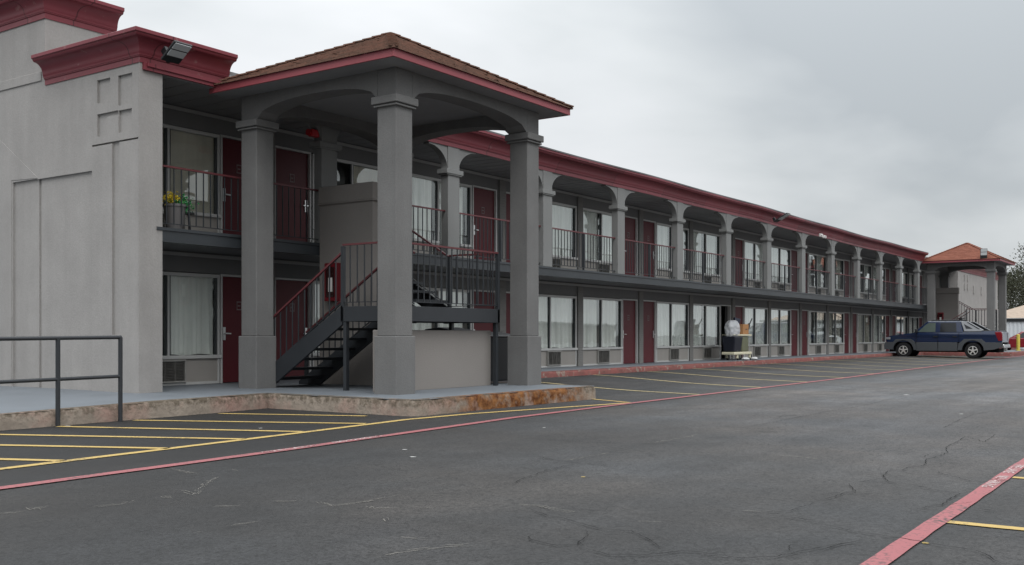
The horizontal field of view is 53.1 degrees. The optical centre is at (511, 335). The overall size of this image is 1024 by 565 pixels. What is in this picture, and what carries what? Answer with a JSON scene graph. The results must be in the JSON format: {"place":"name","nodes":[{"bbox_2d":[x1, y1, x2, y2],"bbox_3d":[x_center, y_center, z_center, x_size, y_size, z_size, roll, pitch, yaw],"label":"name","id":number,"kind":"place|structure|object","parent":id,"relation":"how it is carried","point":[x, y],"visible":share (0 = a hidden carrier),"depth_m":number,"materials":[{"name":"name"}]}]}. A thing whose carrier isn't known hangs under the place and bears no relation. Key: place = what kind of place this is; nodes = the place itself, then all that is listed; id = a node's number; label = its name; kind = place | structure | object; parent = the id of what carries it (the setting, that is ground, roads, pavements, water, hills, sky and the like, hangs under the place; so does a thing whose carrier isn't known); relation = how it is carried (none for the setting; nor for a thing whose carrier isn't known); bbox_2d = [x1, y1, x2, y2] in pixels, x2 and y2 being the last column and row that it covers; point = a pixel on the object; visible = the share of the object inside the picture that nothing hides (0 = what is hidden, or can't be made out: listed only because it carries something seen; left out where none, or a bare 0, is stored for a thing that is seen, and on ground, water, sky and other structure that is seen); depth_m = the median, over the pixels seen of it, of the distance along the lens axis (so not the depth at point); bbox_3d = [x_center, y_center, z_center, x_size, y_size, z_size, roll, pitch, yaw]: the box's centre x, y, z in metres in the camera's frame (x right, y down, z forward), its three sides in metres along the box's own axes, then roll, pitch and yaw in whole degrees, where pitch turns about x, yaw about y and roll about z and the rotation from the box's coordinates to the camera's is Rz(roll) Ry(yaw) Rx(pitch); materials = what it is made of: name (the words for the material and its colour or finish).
{"place":"outdoors","nodes":[
{"label":"outdoors","id":0,"kind":"place"},
{"bbox_2d":[0,349,1023,564],"bbox_3d":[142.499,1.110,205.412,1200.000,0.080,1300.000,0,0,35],"label":"ground","id":1,"kind":"structure","parent":0,"point":[715,477],"depth_m":8.17,"materials":[{"name":"grey asphalt"}]},
{"bbox_2d":[0,458,63,460],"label":"hatch line","id":2,"kind":"object","parent":1,"relation":"on","point":[30,459],"visible":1,"depth_m":9.44,"materials":[{"name":"yellow paint"}]},
{"bbox_2d":[0,335,122,426],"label":"pipe handrail","id":3,"kind":"object","parent":1,"relation":"on","point":[57,378],"visible":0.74,"depth_m":12.93,"materials":[{"name":"grey metal"}]},
{"bbox_2d":[0,444,167,448],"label":"hatch line","id":4,"kind":"object","parent":1,"relation":"on","point":[83,446],"visible":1,"depth_m":10.54,"materials":[{"name":"yellow paint"}]},
{"bbox_2d":[0,434,246,438],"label":"hatch line","id":5,"kind":"object","parent":1,"relation":"on","point":[122,436],"visible":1,"depth_m":11.59,"materials":[{"name":"yellow paint"}]},
{"bbox_2d":[56,426,302,431],"bbox_3d":[-4.108,1.144,12.543,3.304,0.001,0.124,0,0,12],"label":"hatch line","id":6,"kind":"object","parent":1,"relation":"on","point":[180,428],"visible":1,"depth_m":12.58,"materials":[{"name":"yellow paint"}]},
{"bbox_2d":[136,420,364,423],"bbox_3d":[-3.503,1.144,13.572,3.243,0.001,0.125,0,0,9],"label":"hatch line","id":7,"kind":"object","parent":1,"relation":"on","point":[246,421],"visible":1,"depth_m":13.61,"materials":[{"name":"yellow paint"}]},
{"bbox_2d":[218,413,363,415],"bbox_3d":[-3.186,1.144,14.794,2.277,0.001,0.123,0,0,12],"label":"hatch line","id":8,"kind":"object","parent":1,"relation":"on","point":[292,414],"visible":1,"depth_m":14.81,"materials":[{"name":"yellow paint"}]},
{"bbox_2d":[0,382,595,430],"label":"kerb","id":9,"kind":"structure","parent":1,"relation":"on","point":[217,404],"depth_m":15.04,"materials":[{"name":"concrete"}]},
{"bbox_2d":[0,403,621,469],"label":"bay edge line","id":10,"kind":"object","parent":1,"relation":"on","point":[259,437],"visible":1,"depth_m":11.25,"materials":[{"name":"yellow paint"}]},
{"bbox_2d":[6,434,816,554],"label":"ground scuff marks","id":11,"kind":"object","parent":1,"relation":"on","point":[367,501],"visible":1,"depth_m":6.90,"materials":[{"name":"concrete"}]},
{"bbox_2d":[0,0,940,392],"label":"motel building","id":12,"kind":"structure","parent":1,"relation":"on","point":[110,136],"depth_m":20.00,"materials":[{"name":"paint"}]},
{"bbox_2d":[161,40,192,63],"bbox_3d":[-5.402,-4.584,16.332,0.470,0.299,0.340,-39,-21,28],"label":"flood light","id":13,"kind":"object","parent":12,"relation":"attached to","point":[176,52],"visible":1,"depth_m":16.26,"materials":[{"name":"black metal"}]},
{"bbox_2d":[162,191,198,228],"bbox_3d":[-5.642,-2.098,17.337,0.484,0.664,0.745,0,0,35],"label":"flower pot","id":14,"kind":"object","parent":12,"relation":"on","point":[177,209],"visible":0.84,"depth_m":17.15,"materials":[{"name":"grey ceramic"}]},
{"bbox_2d":[162,271,221,385],"bbox_3d":[-6.306,-0.122,18.803,0.219,2.085,2.270,0,0,35],"label":"window","id":15,"kind":"structure","parent":12,"relation":"in","point":[188,297],"depth_m":19.25,"materials":[{"name":"glass"}]},
{"bbox_2d":[162,123,221,232],"bbox_3d":[-6.276,-2.808,18.782,0.145,2.085,2.270,0,0,35],"label":"window","id":16,"kind":"structure","parent":12,"relation":"in","point":[182,147],"depth_m":19.29,"materials":[{"name":"glass"}]},
{"bbox_2d":[217,274,241,382],"bbox_3d":[-5.349,-0.130,20.141,0.149,2.100,1.030,0,0,35],"label":"door","id":17,"kind":"structure","parent":12,"relation":"in","point":[230,285],"depth_m":19.95,"materials":[{"name":"metal"}]},
{"bbox_2d":[220,134,241,234],"bbox_3d":[-5.349,-2.816,20.141,0.149,2.100,1.030,0,0,35],"label":"door","id":18,"kind":"structure","parent":12,"relation":"in","point":[230,147],"depth_m":19.95,"materials":[{"name":"metal"}]},
{"bbox_2d":[275,277,310,375],"bbox_3d":[-4.579,-0.130,21.252,0.149,2.100,1.030,0,0,35],"label":"door","id":19,"kind":"structure","parent":12,"relation":"in","point":[285,288],"depth_m":21.24,"materials":[{"name":"metal"}]},
{"bbox_2d":[275,145,310,241],"bbox_3d":[-4.579,-2.816,21.252,0.149,2.100,1.030,0,0,35],"label":"door","id":20,"kind":"structure","parent":12,"relation":"in","point":[292,166],"depth_m":21.28,"materials":[{"name":"metal"}]},
{"bbox_2d":[306,129,318,137],"bbox_3d":[-3.811,-3.870,19.594,0.130,0.140,0.255,0,0,35],"label":"fire alarm","id":21,"kind":"object","parent":12,"relation":"attached to","point":[313,133],"visible":1,"depth_m":19.53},
{"bbox_2d":[311,281,319,365],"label":"window","id":22,"kind":"structure","parent":12,"relation":"in","point":[313,286],"depth_m":21.74,"materials":[{"name":"glass"}]},
{"bbox_2d":[311,154,377,242],"bbox_3d":[-3.496,-2.808,22.790,0.145,2.085,2.720,0,0,35],"label":"window","id":23,"kind":"structure","parent":12,"relation":"in","point":[357,172],"depth_m":22.86,"materials":[{"name":"glass"}]},
{"bbox_2d":[412,287,471,329],"bbox_3d":[-1.834,-0.122,25.251,0.220,2.085,2.650,0,0,35],"label":"window","id":24,"kind":"structure","parent":12,"relation":"in","point":[415,326],"depth_m":25.57,"materials":[{"name":"glass"}]},
{"bbox_2d":[412,173,471,258],"bbox_3d":[-1.834,-2.808,25.251,0.220,2.085,2.650,0,0,35],"label":"window","id":25,"kind":"structure","parent":12,"relation":"in","point":[421,185],"depth_m":25.00,"materials":[{"name":"glass"}]},
{"bbox_2d":[472,290,494,331],"bbox_3d":[-0.746,-0.130,26.776,0.149,2.100,1.070,0,0,35],"label":"door","id":26,"kind":"structure","parent":12,"relation":"in","point":[475,326],"depth_m":26.82,"materials":[{"name":"metal"}]},
{"bbox_2d":[472,185,496,260],"bbox_3d":[-0.746,-2.816,26.776,0.149,2.100,1.070,0,0,35],"label":"door","id":27,"kind":"structure","parent":12,"relation":"in","point":[484,200],"depth_m":26.82,"materials":[{"name":"metal"}]},
{"bbox_2d":[506,292,509,333],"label":"door","id":28,"kind":"structure","parent":12,"relation":"in","point":[507,293],"depth_m":27.68,"materials":[{"name":"metal"}]},
{"bbox_2d":[506,192,509,262],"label":"door","id":29,"kind":"structure","parent":12,"relation":"in","point":[507,193],"depth_m":27.68,"materials":[{"name":"metal"}]},
{"bbox_2d":[539,294,577,367],"bbox_3d":[1.109,-0.122,29.496,0.223,2.085,2.700,0,0,35],"label":"window","id":30,"kind":"structure","parent":12,"relation":"in","point":[555,317],"depth_m":29.84,"materials":[{"name":"glass"}]},
{"bbox_2d":[552,201,577,268],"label":"window","id":31,"kind":"structure","parent":12,"relation":"in","point":[561,213],"depth_m":30.09,"materials":[{"name":"glass"}]},
{"bbox_2d":[583,208,611,272],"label":"window","id":32,"kind":"structure","parent":12,"relation":"in","point":[590,216],"depth_m":31.65,"materials":[{"name":"glass"}]},
{"bbox_2d":[583,297,622,365],"bbox_3d":[2.761,-0.122,31.876,0.221,2.085,2.530,0,0,35],"label":"window","id":33,"kind":"structure","parent":12,"relation":"in","point":[607,306],"depth_m":31.77,"materials":[{"name":"glass"}]},
{"bbox_2d":[622,299,636,363],"bbox_3d":[3.797,-0.130,33.325,0.149,2.100,1.020,0,0,35],"label":"door","id":34,"kind":"structure","parent":12,"relation":"in","point":[629,306],"depth_m":33.38,"materials":[{"name":"metal"}]},
{"bbox_2d":[625,216,636,275],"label":"door","id":35,"kind":"structure","parent":12,"relation":"in","point":[630,222],"depth_m":33.44,"materials":[{"name":"wood"}]},
{"bbox_2d":[643,300,655,362],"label":"door","id":36,"kind":"structure","parent":12,"relation":"in","point":[649,306],"depth_m":34.54,"materials":[{"name":"metal"}]},
{"bbox_2d":[643,219,655,276],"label":"door","id":37,"kind":"structure","parent":12,"relation":"in","point":[649,227],"depth_m":34.54,"materials":[{"name":"wood"}]},
{"bbox_2d":[656,301,689,361],"bbox_3d":[5.588,-0.122,35.952,0.223,2.085,2.620,0,0,35],"label":"window","id":38,"kind":"structure","parent":12,"relation":"in","point":[670,333],"depth_m":35.80,"materials":[{"name":"glass"}]},
{"bbox_2d":[656,222,689,280],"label":"window","id":39,"kind":"structure","parent":12,"relation":"in","point":[662,238],"depth_m":35.58,"materials":[{"name":"glass"}]},
{"bbox_2d":[693,230,719,283],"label":"window","id":40,"kind":"structure","parent":12,"relation":"in","point":[709,238],"depth_m":38.51,"materials":[{"name":"glass"}]},
{"bbox_2d":[693,303,720,360],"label":"window","id":41,"kind":"structure","parent":12,"relation":"in","point":[709,309],"depth_m":38.51,"materials":[{"name":"glass"}]},
{"bbox_2d":[701,305,730,358],"bbox_3d":[7.887,-0.130,39.992,0.990,2.100,1.020,0,0,35],"label":"door","id":42,"kind":"structure","parent":12,"relation":"in","point":[729,306],"depth_m":39.75,"materials":[{"name":"metal"}]},
{"bbox_2d":[735,306,743,357],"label":"door","id":43,"kind":"structure","parent":12,"relation":"in","point":[739,310],"depth_m":41.07,"materials":[{"name":"metal"}]},
{"bbox_2d":[735,238,743,285],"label":"door","id":44,"kind":"structure","parent":12,"relation":"in","point":[739,243],"depth_m":40.99,"materials":[{"name":"wood"}]},
{"bbox_2d":[744,240,761,287],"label":"window","id":45,"kind":"structure","parent":12,"relation":"in","point":[752,250],"depth_m":42.22,"materials":[{"name":"glass"}]},
{"bbox_2d":[744,307,768,357],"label":"window","id":46,"kind":"structure","parent":12,"relation":"in","point":[756,328],"depth_m":42.76,"materials":[{"name":"glass"}]},
{"bbox_2d":[772,213,789,221],"bbox_3d":[10.108,-4.478,38.506,0.630,0.199,0.360,-33,-18,30],"label":"flood light","id":47,"kind":"object","parent":12,"relation":"attached to","point":[782,217],"visible":1,"depth_m":38.41,"materials":[{"name":"black plastic"}]},
{"bbox_2d":[771,308,791,356],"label":"window","id":48,"kind":"structure","parent":12,"relation":"in","point":[778,323],"depth_m":44.61,"materials":[{"name":"glass"}]},
{"bbox_2d":[771,245,791,290],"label":"window","id":49,"kind":"structure","parent":12,"relation":"in","point":[780,258],"depth_m":44.61,"materials":[{"name":"glass"}]},
{"bbox_2d":[791,249,796,291],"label":"door","id":50,"kind":"structure","parent":12,"relation":"in","point":[793,252],"depth_m":46.17,"materials":[{"name":"wood"}]},
{"bbox_2d":[791,309,798,355],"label":"door","id":51,"kind":"structure","parent":12,"relation":"in","point":[794,312],"depth_m":46.26,"materials":[{"name":"metal"}]},
{"bbox_2d":[802,310,808,354],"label":"door","id":52,"kind":"structure","parent":12,"relation":"in","point":[805,313],"depth_m":47.48,"materials":[{"name":"metal"}]},
{"bbox_2d":[805,252,808,292],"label":"door","id":53,"kind":"structure","parent":12,"relation":"in","point":[806,253],"depth_m":47.64,"materials":[{"name":"wood"}]},
{"bbox_2d":[809,253,825,294],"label":"window","id":54,"kind":"structure","parent":12,"relation":"in","point":[818,259],"depth_m":49.23,"materials":[{"name":"glass"}]},
{"bbox_2d":[809,310,826,354],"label":"window","id":55,"kind":"structure","parent":12,"relation":"in","point":[818,315],"depth_m":49.08,"materials":[{"name":"glass"}]},
{"bbox_2d":[829,312,844,353],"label":"window","id":56,"kind":"structure","parent":12,"relation":"in","point":[836,337],"depth_m":51.34,"materials":[{"name":"glass"}]},
{"bbox_2d":[835,258,843,296],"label":"window","id":57,"kind":"structure","parent":12,"relation":"in","point":[837,261],"depth_m":51.80,"materials":[{"name":"glass"}]},
{"bbox_2d":[843,259,849,296],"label":"door","id":58,"kind":"structure","parent":12,"relation":"in","point":[846,262],"depth_m":52.79,"materials":[{"name":"metal"}]},
{"bbox_2d":[844,312,849,352],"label":"door","id":59,"kind":"structure","parent":12,"relation":"in","point":[846,314],"depth_m":52.66,"materials":[{"name":"metal"}]},
{"bbox_2d":[853,313,857,352],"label":"door","id":60,"kind":"structure","parent":12,"relation":"in","point":[855,315],"depth_m":53.95,"materials":[{"name":"metal"}]},
{"bbox_2d":[858,313,871,352],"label":"window","id":61,"kind":"structure","parent":12,"relation":"in","point":[863,333],"depth_m":55.51,"materials":[{"name":"glass"}]},
{"bbox_2d":[860,263,871,298],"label":"window","id":62,"kind":"structure","parent":12,"relation":"in","point":[864,266],"depth_m":55.74,"materials":[{"name":"glass"}]},
{"bbox_2d":[874,314,884,351],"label":"window","id":63,"kind":"structure","parent":12,"relation":"in","point":[877,318],"depth_m":57.45,"materials":[{"name":"glass"}]},
{"bbox_2d":[874,266,884,300],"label":"window","id":64,"kind":"structure","parent":12,"relation":"in","point":[874,266],"depth_m":57.36,"materials":[{"name":"glass"}]},
{"bbox_2d":[885,315,889,350],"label":"door","id":65,"kind":"structure","parent":12,"relation":"in","point":[887,317],"depth_m":59.10,"materials":[{"name":"metal"}]},
{"bbox_2d":[885,268,889,300],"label":"door","id":66,"kind":"structure","parent":12,"relation":"in","point":[887,271],"depth_m":59.10,"materials":[{"name":"metal"}]},
{"bbox_2d":[892,315,895,334],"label":"door","id":67,"kind":"structure","parent":12,"relation":"in","point":[893,316],"depth_m":60.18,"materials":[{"name":"metal"}]},
{"bbox_2d":[892,269,895,301],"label":"door","id":68,"kind":"structure","parent":12,"relation":"in","point":[893,271],"depth_m":60.18,"materials":[{"name":"metal"}]},
{"bbox_2d":[896,316,907,334],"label":"window","id":69,"kind":"structure","parent":12,"relation":"in","point":[902,318],"depth_m":61.47,"materials":[{"name":"glass"}]},
{"bbox_2d":[902,271,907,302],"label":"window","id":70,"kind":"structure","parent":12,"relation":"in","point":[903,273],"depth_m":62.44,"materials":[{"name":"glass"}]},
{"bbox_2d":[909,273,913,303],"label":"window","id":71,"kind":"structure","parent":12,"relation":"in","point":[911,276],"depth_m":63.65,"materials":[{"name":"glass"}]},
{"bbox_2d":[909,316,918,332],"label":"window","id":72,"kind":"structure","parent":12,"relation":"in","point":[913,325],"depth_m":64.02,"materials":[{"name":"glass"}]},
{"bbox_2d":[920,275,922,304],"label":"door","id":73,"kind":"structure","parent":12,"relation":"in","point":[921,276],"depth_m":65.77,"materials":[{"name":"metal"}]},
{"bbox_2d":[0,356,1017,488],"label":"fire lane line","id":74,"kind":"object","parent":1,"relation":"on","point":[106,473],"visible":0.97,"depth_m":10.81,"materials":[{"name":"red paint"}]},
{"bbox_2d":[263,445,315,452],"bbox_3d":[-2.241,1.138,10.293,0.083,0.001,0.730,0,0,30],"label":"road lettering","id":75,"kind":"object","parent":74,"relation":"on","point":[287,448],"visible":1,"depth_m":10.30,"materials":[{"name":"white paint"}]},
{"bbox_2d":[541,382,698,394],"bbox_3d":[1.811,1.104,22.131,0.121,0.080,5.958,0,0,-39],"label":"parking line","id":76,"kind":"object","parent":1,"relation":"on","point":[622,389],"visible":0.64,"depth_m":21.24,"materials":[{"name":"yellow paint"}]},
{"bbox_2d":[604,375,749,386],"bbox_3d":[3.867,1.104,25.128,0.122,0.080,6.150,0,0,-32],"label":"parking line","id":77,"kind":"object","parent":1,"relation":"on","point":[674,381],"visible":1,"depth_m":25.02,"materials":[{"name":"yellow paint"}]},
{"bbox_2d":[512,391,1012,560],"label":"ground cracks","id":78,"kind":"object","parent":1,"relation":"on","point":[768,511],"visible":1,"depth_m":6.17,"materials":[{"name":"black asphalt"}]},
{"bbox_2d":[541,348,1023,377],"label":"kerb","id":79,"kind":"structure","parent":1,"relation":"on","point":[561,373],"depth_m":34.94,"materials":[{"name":"red concrete"}]},
{"bbox_2d":[787,269,997,343],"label":"stucco building","id":80,"kind":"structure","parent":1,"relation":"on","point":[971,284],"depth_m":71.08,"materials":[{"name":"beige paint"}]},
{"bbox_2d":[860,458,1023,564],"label":"fire lane line","id":81,"kind":"object","parent":1,"relation":"on","point":[891,552],"visible":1,"depth_m":6.21,"materials":[{"name":"red paint"}]},
{"bbox_2d":[982,475,1006,486],"bbox_3d":[3.776,1.138,7.993,0.083,0.001,0.740,0,0,35],"label":"road lettering","id":82,"kind":"object","parent":81,"relation":"on","point":[1003,478],"visible":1,"depth_m":8.03,"materials":[{"name":"white paint"}]},
{"bbox_2d":[1003,464,1023,472],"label":"road lettering","id":83,"kind":"object","parent":81,"relation":"on","point":[1015,466],"visible":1,"depth_m":8.76,"materials":[{"name":"white paint"}]},
{"bbox_2d":[884,320,1009,357],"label":"pickup truck","id":84,"kind":"object","parent":1,"relation":"on","point":[972,339],"visible":1,"depth_m":51.37,"materials":[{"name":"blue paint"}]},
{"bbox_2d":[946,520,1023,529],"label":"parking line","id":85,"kind":"object","parent":1,"relation":"on","point":[988,525],"visible":1,"depth_m":6.16,"materials":[{"name":"yellow paint"}]},
{"bbox_2d":[996,262,1023,309],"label":"tree","id":86,"kind":"object","parent":1,"relation":"on","point":[1011,303],"visible":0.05,"depth_m":125.41,"materials":[{"name":"green plant"}]},
{"bbox_2d":[1007,319,1023,348],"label":"corrugated fence","id":87,"kind":"object","parent":1,"relation":"on","point":[1014,327],"visible":0.12,"depth_m":85.32,"materials":[{"name":"white metal"}]},
{"bbox_2d":[1007,243,1023,308],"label":"tree","id":88,"kind":"object","parent":1,"relation":"on","point":[1013,284],"visible":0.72,"depth_m":105.30,"materials":[{"name":"green plant"}]},
{"bbox_2d":[1007,331,1023,349],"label":"red car","id":89,"kind":"object","parent":1,"relation":"on","point":[1012,341],"visible":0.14,"depth_m":72.73,"materials":[{"name":"paint"}]},
{"bbox_2d":[0,350,1023,414],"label":"walkway","id":90,"kind":"structure","parent":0,"point":[16,399],"depth_m":16.80,"materials":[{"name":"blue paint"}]},
{"bbox_2d":[318,181,377,385],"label":"stair wall","id":91,"kind":"structure","parent":90,"relation":"on","point":[348,213],"depth_m":19.05,"materials":[{"name":"beige paint"}]},
{"bbox_2d":[324,263,340,301],"bbox_3d":[-3.372,-1.000,19.244,0.320,0.720,0.150,0,0,35],"label":"extinguisher cabinet","id":92,"kind":"object","parent":91,"relation":"attached to","point":[332,284],"visible":0.49,"depth_m":19.17,"materials":[{"name":"red metal"}]},
{"bbox_2d":[326,267,334,296],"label":"window","id":93,"kind":"structure","parent":92,"relation":"in","point":[332,269],"depth_m":19.16,"materials":[{"name":"metal"}]},
{"bbox_2d":[273,230,499,390],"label":"staircase","id":94,"kind":"structure","parent":90,"relation":"on","point":[431,309],"depth_m":17.84,"materials":[{"name":"grey metal"}]},
{"bbox_2d":[209,32,573,394],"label":"stair pavilion","id":95,"kind":"structure","parent":90,"relation":"on","point":[395,98],"depth_m":17.70,"materials":[{"name":"grey paint"}]},
{"bbox_2d":[373,330,490,391],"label":"wall","id":96,"kind":"structure","parent":90,"relation":"on","point":[451,358],"depth_m":17.95,"materials":[{"name":"beige paint"}]},
{"bbox_2d":[425,327,468,329],"bbox_3d":[-1.249,0.379,20.376,0.749,1.078,0.680,0,0,35],"label":"trash bin","id":97,"kind":"object","parent":90,"relation":"on","point":[446,328],"visible":0.08,"depth_m":20.18,"materials":[{"name":"black plastic"}]},
{"bbox_2d":[491,332,509,381],"bbox_3d":[-0.487,0.424,19.580,0.749,0.988,0.920,0,0,35],"label":"trash bin","id":98,"kind":"object","parent":90,"relation":"on","point":[502,356],"visible":0.11,"depth_m":19.46,"materials":[{"name":"black plastic"}]},
{"bbox_2d":[722,334,751,359],"bbox_3d":[8.414,0.440,38.209,0.539,0.960,1.780,0,0,35],"label":"housekeeping cart","id":99,"kind":"object","parent":90,"relation":"on","point":[737,346],"visible":0.94,"depth_m":37.64,"materials":[{"name":"black fabric"}]},
{"bbox_2d":[724,320,739,336],"bbox_3d":[8.127,-0.170,37.761,0.503,0.780,0.837,0,0,35],"label":"plastic bag","id":100,"kind":"object","parent":99,"relation":"hanging from","point":[732,327],"visible":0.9,"depth_m":37.48,"materials":[{"name":"white plastic"}]},
{"bbox_2d":[739,324,748,333],"bbox_3d":[8.603,-0.231,38.449,0.386,0.378,0.550,0,0,35],"label":"cardboard box","id":101,"kind":"object","parent":99,"relation":"on","point":[744,328],"visible":0.59,"depth_m":38.23,"materials":[{"name":"brown cardboard"}]},
{"bbox_2d":[936,288,959,319],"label":"stair wall","id":102,"kind":"structure","parent":90,"relation":"on","point":[947,301],"depth_m":60.60,"materials":[{"name":"beige paint"}]},
{"bbox_2d":[938,312,943,319],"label":"extinguisher cabinet","id":103,"kind":"object","parent":102,"relation":"attached to","point":[940,315],"visible":0.59,"depth_m":60.71,"materials":[{"name":"red metal"}]},
{"bbox_2d":[921,243,1015,350],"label":"stair pavilion","id":104,"kind":"structure","parent":90,"relation":"on","point":[948,262],"depth_m":59.21,"materials":[{"name":"grey paint"}]},
{"bbox_2d":[980,248,986,257],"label":"flood light","id":105,"kind":"object","parent":104,"relation":"on","point":[983,253],"visible":1,"depth_m":57.15,"materials":[{"name":"black plastic"}]},
{"bbox_2d":[952,301,996,329],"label":"staircase","id":106,"kind":"structure","parent":90,"relation":"on","point":[965,315],"depth_m":60.23,"materials":[{"name":"grey metal"}]},
{"bbox_2d":[1015,334,1020,350],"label":"bollard","id":107,"kind":"object","parent":90,"relation":"on","point":[1017,342],"visible":1,"depth_m":61.87,"materials":[{"name":"yellow metal"}]},
{"bbox_2d":[100,0,1023,307],"label":"sky","id":108,"kind":"structure","parent":0,"point":[900,122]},
{"bbox_2d":[1007,305,1023,321],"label":"tan house","id":109,"kind":"structure","parent":0,"point":[1016,313],"depth_m":92.03,"materials":[{"name":"beige paint"}]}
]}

